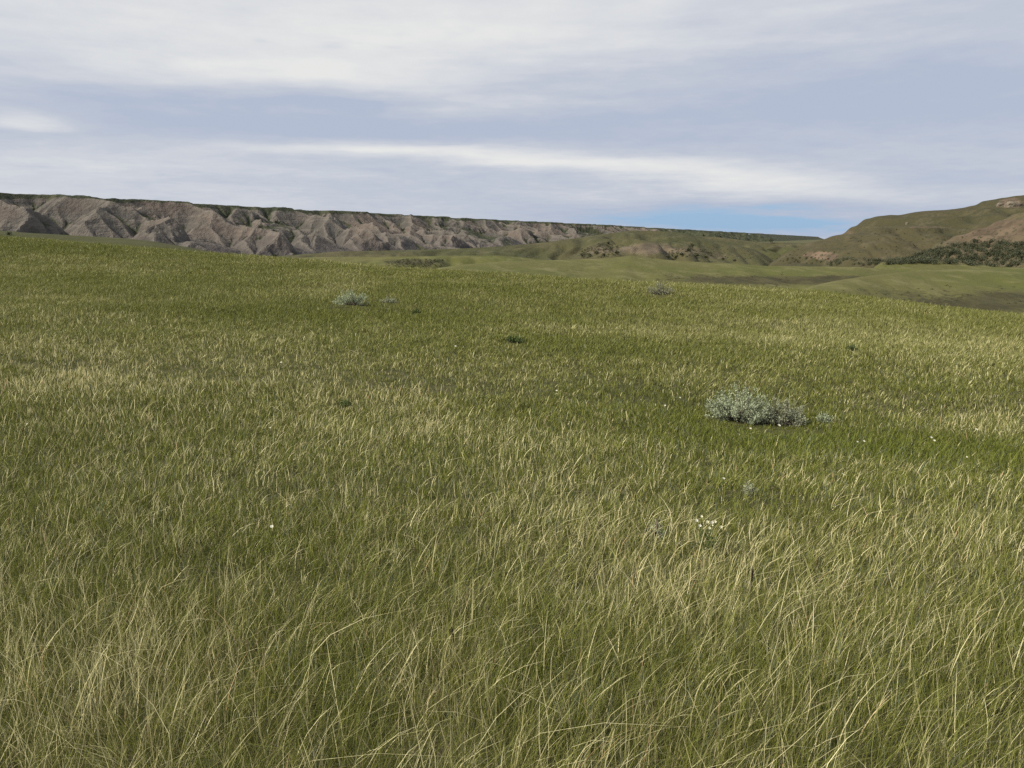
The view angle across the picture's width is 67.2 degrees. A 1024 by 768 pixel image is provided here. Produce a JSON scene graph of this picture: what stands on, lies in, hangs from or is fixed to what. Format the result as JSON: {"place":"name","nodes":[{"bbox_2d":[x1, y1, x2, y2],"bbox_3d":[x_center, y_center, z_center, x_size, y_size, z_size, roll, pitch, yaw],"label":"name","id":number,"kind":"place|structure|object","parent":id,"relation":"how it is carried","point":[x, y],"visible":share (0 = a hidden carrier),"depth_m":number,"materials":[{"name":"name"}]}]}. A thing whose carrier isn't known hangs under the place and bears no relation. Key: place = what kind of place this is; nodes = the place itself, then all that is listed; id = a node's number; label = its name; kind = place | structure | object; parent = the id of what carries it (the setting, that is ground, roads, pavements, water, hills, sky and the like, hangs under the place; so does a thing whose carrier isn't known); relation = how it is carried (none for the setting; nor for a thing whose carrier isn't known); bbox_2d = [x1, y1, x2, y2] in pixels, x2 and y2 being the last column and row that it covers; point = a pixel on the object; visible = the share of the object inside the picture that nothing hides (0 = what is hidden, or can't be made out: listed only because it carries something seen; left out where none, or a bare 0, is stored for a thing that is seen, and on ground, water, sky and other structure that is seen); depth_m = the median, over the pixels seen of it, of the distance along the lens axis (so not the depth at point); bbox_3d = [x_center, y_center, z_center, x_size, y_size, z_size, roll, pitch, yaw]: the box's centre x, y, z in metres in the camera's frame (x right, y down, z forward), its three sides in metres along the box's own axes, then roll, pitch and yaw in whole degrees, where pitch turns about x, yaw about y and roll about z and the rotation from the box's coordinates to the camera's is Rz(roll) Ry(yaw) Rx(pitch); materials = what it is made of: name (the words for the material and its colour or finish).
{"place":"outdoors","nodes":[
{"label":"outdoors","id":0,"kind":"place"},
{"bbox_2d":[0,231,215,252],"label":"swell","id":1,"kind":"structure","parent":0,"point":[121,241],"depth_m":104.24,"materials":[{"name":"green plant"}]},
{"bbox_2d":[0,193,613,256],"bbox_3d":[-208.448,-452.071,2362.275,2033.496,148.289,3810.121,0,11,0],"label":"badlands","id":2,"kind":"structure","parent":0,"point":[272,231],"depth_m":1581.27,"materials":[{"name":"stone"}]},
{"bbox_2d":[302,256,540,268],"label":"ridge","id":3,"kind":"structure","parent":0,"point":[447,261],"depth_m":244.00,"materials":[{"name":"green plant"}]},
{"bbox_2d":[385,258,442,267],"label":"shrub thicket","id":4,"kind":"object","parent":3,"relation":"on","point":[430,260],"visible":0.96,"depth_m":225.85,"materials":[{"name":"green plant"}]},
{"bbox_2d":[0,235,1023,767],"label":"meadow","id":5,"kind":"structure","parent":0,"point":[184,367],"depth_m":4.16,"materials":[{"name":"plant"}]},
{"bbox_2d":[338,397,351,407],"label":"herb","id":6,"kind":"object","parent":5,"relation":"on","point":[345,403],"visible":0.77,"depth_m":9.94,"materials":[{"name":"green plant"}]},
{"bbox_2d":[332,290,368,305],"bbox_3d":[-5.497,-2.950,26.309,1.286,0.603,0.900,0,11,0],"label":"sagebrush","id":7,"kind":"object","parent":5,"relation":"on","point":[360,300],"visible":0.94,"depth_m":26.24,"materials":[{"name":"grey plant"}]},
{"bbox_2d":[380,297,399,302],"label":"sagebrush","id":8,"kind":"object","parent":5,"relation":"on","point":[389,301],"visible":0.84,"depth_m":28.20,"materials":[{"name":"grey plant"}]},
{"bbox_2d":[451,626,453,666],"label":"seed stalk","id":9,"kind":"object","parent":5,"relation":"on","point":[452,635],"visible":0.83,"depth_m":2.96,"materials":[{"name":"green plant"}]},
{"bbox_2d":[506,335,525,342],"bbox_3d":[0.087,-1.027,18.123,0.499,0.266,0.488,0,11,0],"label":"herb","id":10,"kind":"object","parent":5,"relation":"on","point":[515,339],"visible":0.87,"depth_m":18.09,"materials":[{"name":"green plant"}]},
{"bbox_2d":[648,516,668,541],"bbox_3d":[0.869,0.858,4.575,0.138,0.219,0.146,0,11,0],"label":"sagewort","id":11,"kind":"object","parent":5,"relation":"on","point":[656,528],"visible":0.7,"depth_m":4.57,"materials":[{"name":"green plant"}]},
{"bbox_2d":[646,281,674,294],"bbox_3d":[7.104,-4.616,36.707,1.431,0.756,1.074,0,11,0],"label":"sagebrush","id":12,"kind":"object","parent":5,"relation":"on","point":[660,289],"visible":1,"depth_m":36.61,"materials":[{"name":"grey plant"}]},
{"bbox_2d":[693,515,722,555],"bbox_3d":[1.083,0.865,4.261,0.177,0.250,0.134,0,11,0],"label":"flower cluster","id":13,"kind":"object","parent":5,"relation":"on","point":[708,539],"visible":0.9,"depth_m":4.29,"materials":[{"name":"white plant"}]},
{"bbox_2d":[702,382,772,424],"bbox_3d":[3.152,0.262,10.753,0.961,0.620,0.794,4,11,18],"label":"sagebrush","id":14,"kind":"object","parent":5,"relation":"on","point":[728,409],"visible":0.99,"depth_m":10.66,"materials":[{"name":"green plant"}]},
{"bbox_2d":[739,482,759,496],"bbox_3d":[1.791,0.821,5.831,0.145,0.170,0.147,-9,14,-41],"label":"sagewort","id":15,"kind":"object","parent":5,"relation":"on","point":[752,491],"visible":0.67,"depth_m":5.82,"materials":[{"name":"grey plant"}]},
{"bbox_2d":[750,568,753,594],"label":"seed stalk","id":16,"kind":"object","parent":5,"relation":"on","point":[752,572],"visible":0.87,"depth_m":3.64,"materials":[{"name":"green plant"}]},
{"bbox_2d":[758,395,807,426],"bbox_3d":[3.748,0.375,10.738,0.741,0.464,0.536,0,11,0],"label":"sagebrush","id":17,"kind":"object","parent":5,"relation":"on","point":[782,419],"visible":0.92,"depth_m":10.67,"materials":[{"name":"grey plant"}]},
{"bbox_2d":[813,411,832,422],"bbox_3d":[4.406,0.488,10.891,0.258,0.218,0.257,-7,13,-34],"label":"sagebrush","id":18,"kind":"object","parent":5,"relation":"on","point":[826,418],"visible":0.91,"depth_m":10.87,"materials":[{"name":"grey plant"}]},
{"bbox_2d":[844,343,857,350],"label":"herb","id":19,"kind":"object","parent":5,"relation":"on","point":[852,347],"visible":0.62,"depth_m":18.60,"materials":[{"name":"green plant"}]},
{"bbox_2d":[0,0,1023,238],"label":"sky","id":20,"kind":"structure","parent":0,"point":[815,118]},
{"bbox_2d":[278,230,772,265],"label":"hill","id":21,"kind":"structure","parent":0,"point":[654,244],"depth_m":372.00,"materials":[{"name":"green plant"}]},
{"bbox_2d":[581,243,618,257],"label":"brush","id":22,"kind":"object","parent":21,"relation":"on","point":[594,249],"visible":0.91,"depth_m":354.80,"materials":[{"name":"green plant"}]},
{"bbox_2d":[668,243,711,258],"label":"brush","id":23,"kind":"object","parent":21,"relation":"on","point":[690,250],"visible":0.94,"depth_m":366.96,"materials":[{"name":"green plant"}]},
{"bbox_2d":[696,228,980,260],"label":"brush","id":24,"kind":"object","parent":21,"relation":"on","point":[848,253],"visible":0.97,"depth_m":362.18,"materials":[{"name":"green plant"}]},
{"bbox_2d":[438,256,904,289],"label":"grass mound","id":25,"kind":"object","parent":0,"point":[630,268],"depth_m":146.05,"materials":[{"name":"green plant"}]},
{"bbox_2d":[657,274,788,286],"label":"brush","id":26,"kind":"object","parent":25,"relation":"on","point":[726,276],"visible":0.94,"depth_m":141.49,"materials":[{"name":"green plant"}]},
{"bbox_2d":[598,225,769,241],"bbox_3d":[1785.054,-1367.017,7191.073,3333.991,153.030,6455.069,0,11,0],"label":"distant badlands","id":27,"kind":"structure","parent":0,"point":[727,235],"depth_m":6290.68,"materials":[{"name":"stone"}]},
{"bbox_2d":[698,236,804,260],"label":"back ridge","id":28,"kind":"structure","parent":0,"point":[774,250],"depth_m":735.83,"materials":[{"name":"green plant"}]},
{"bbox_2d":[769,253,828,264],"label":"shrub thicket","id":29,"kind":"object","parent":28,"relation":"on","point":[799,261],"visible":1,"depth_m":376.15,"materials":[{"name":"green plant"}]},
{"bbox_2d":[747,233,822,240],"bbox_3d":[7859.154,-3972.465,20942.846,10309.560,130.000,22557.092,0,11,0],"label":"plateau","id":30,"kind":"structure","parent":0,"point":[784,237],"depth_m":13735.93,"materials":[{"name":"plant"}]},
{"bbox_2d":[768,240,819,242],"bbox_3d":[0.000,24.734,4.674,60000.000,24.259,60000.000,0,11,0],"label":"ground","id":31,"kind":"structure","parent":0,"point":[802,241],"depth_m":9453.62,"materials":[{"name":"green plant"}]},
{"bbox_2d":[768,225,974,267],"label":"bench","id":32,"kind":"object","parent":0,"point":[872,243],"visible":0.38,"depth_m":359.90,"materials":[{"name":"green plant"}]},
{"bbox_2d":[828,256,906,265],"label":"shrub thicket","id":33,"kind":"object","parent":32,"relation":"on","point":[894,261],"visible":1,"depth_m":326.80,"materials":[{"name":"green plant"}]},
{"bbox_2d":[797,195,1023,248],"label":"hill","id":34,"kind":"structure","parent":0,"point":[983,214],"depth_m":400.25,"materials":[{"name":"green plant"}]},
{"bbox_2d":[1004,201,1022,207],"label":"rock outcrop","id":35,"kind":"object","parent":34,"relation":"on","point":[1009,204],"visible":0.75,"depth_m":387.49,"materials":[{"name":"stone"}]},
{"bbox_2d":[806,268,1023,313],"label":"mound","id":36,"kind":"object","parent":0,"point":[979,285],"visible":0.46,"depth_m":95.34,"materials":[{"name":"green plant"}]},
{"bbox_2d":[835,284,1023,307],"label":"brush","id":37,"kind":"object","parent":36,"relation":"on","point":[932,297],"visible":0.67,"depth_m":90.39,"materials":[{"name":"green plant"}]},
{"bbox_2d":[874,261,1013,271],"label":"mound","id":38,"kind":"object","parent":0,"point":[913,267],"visible":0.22,"depth_m":217.12,"materials":[{"name":"green plant"}]},
{"bbox_2d":[927,212,1023,267],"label":"brown spur","id":39,"kind":"structure","parent":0,"point":[1011,228],"depth_m":308.45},
{"bbox_2d":[902,238,1023,266],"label":"shrub thicket","id":40,"kind":"object","parent":39,"relation":"on","point":[935,257],"visible":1,"depth_m":282.82,"materials":[{"name":"green plant"}]}
]}

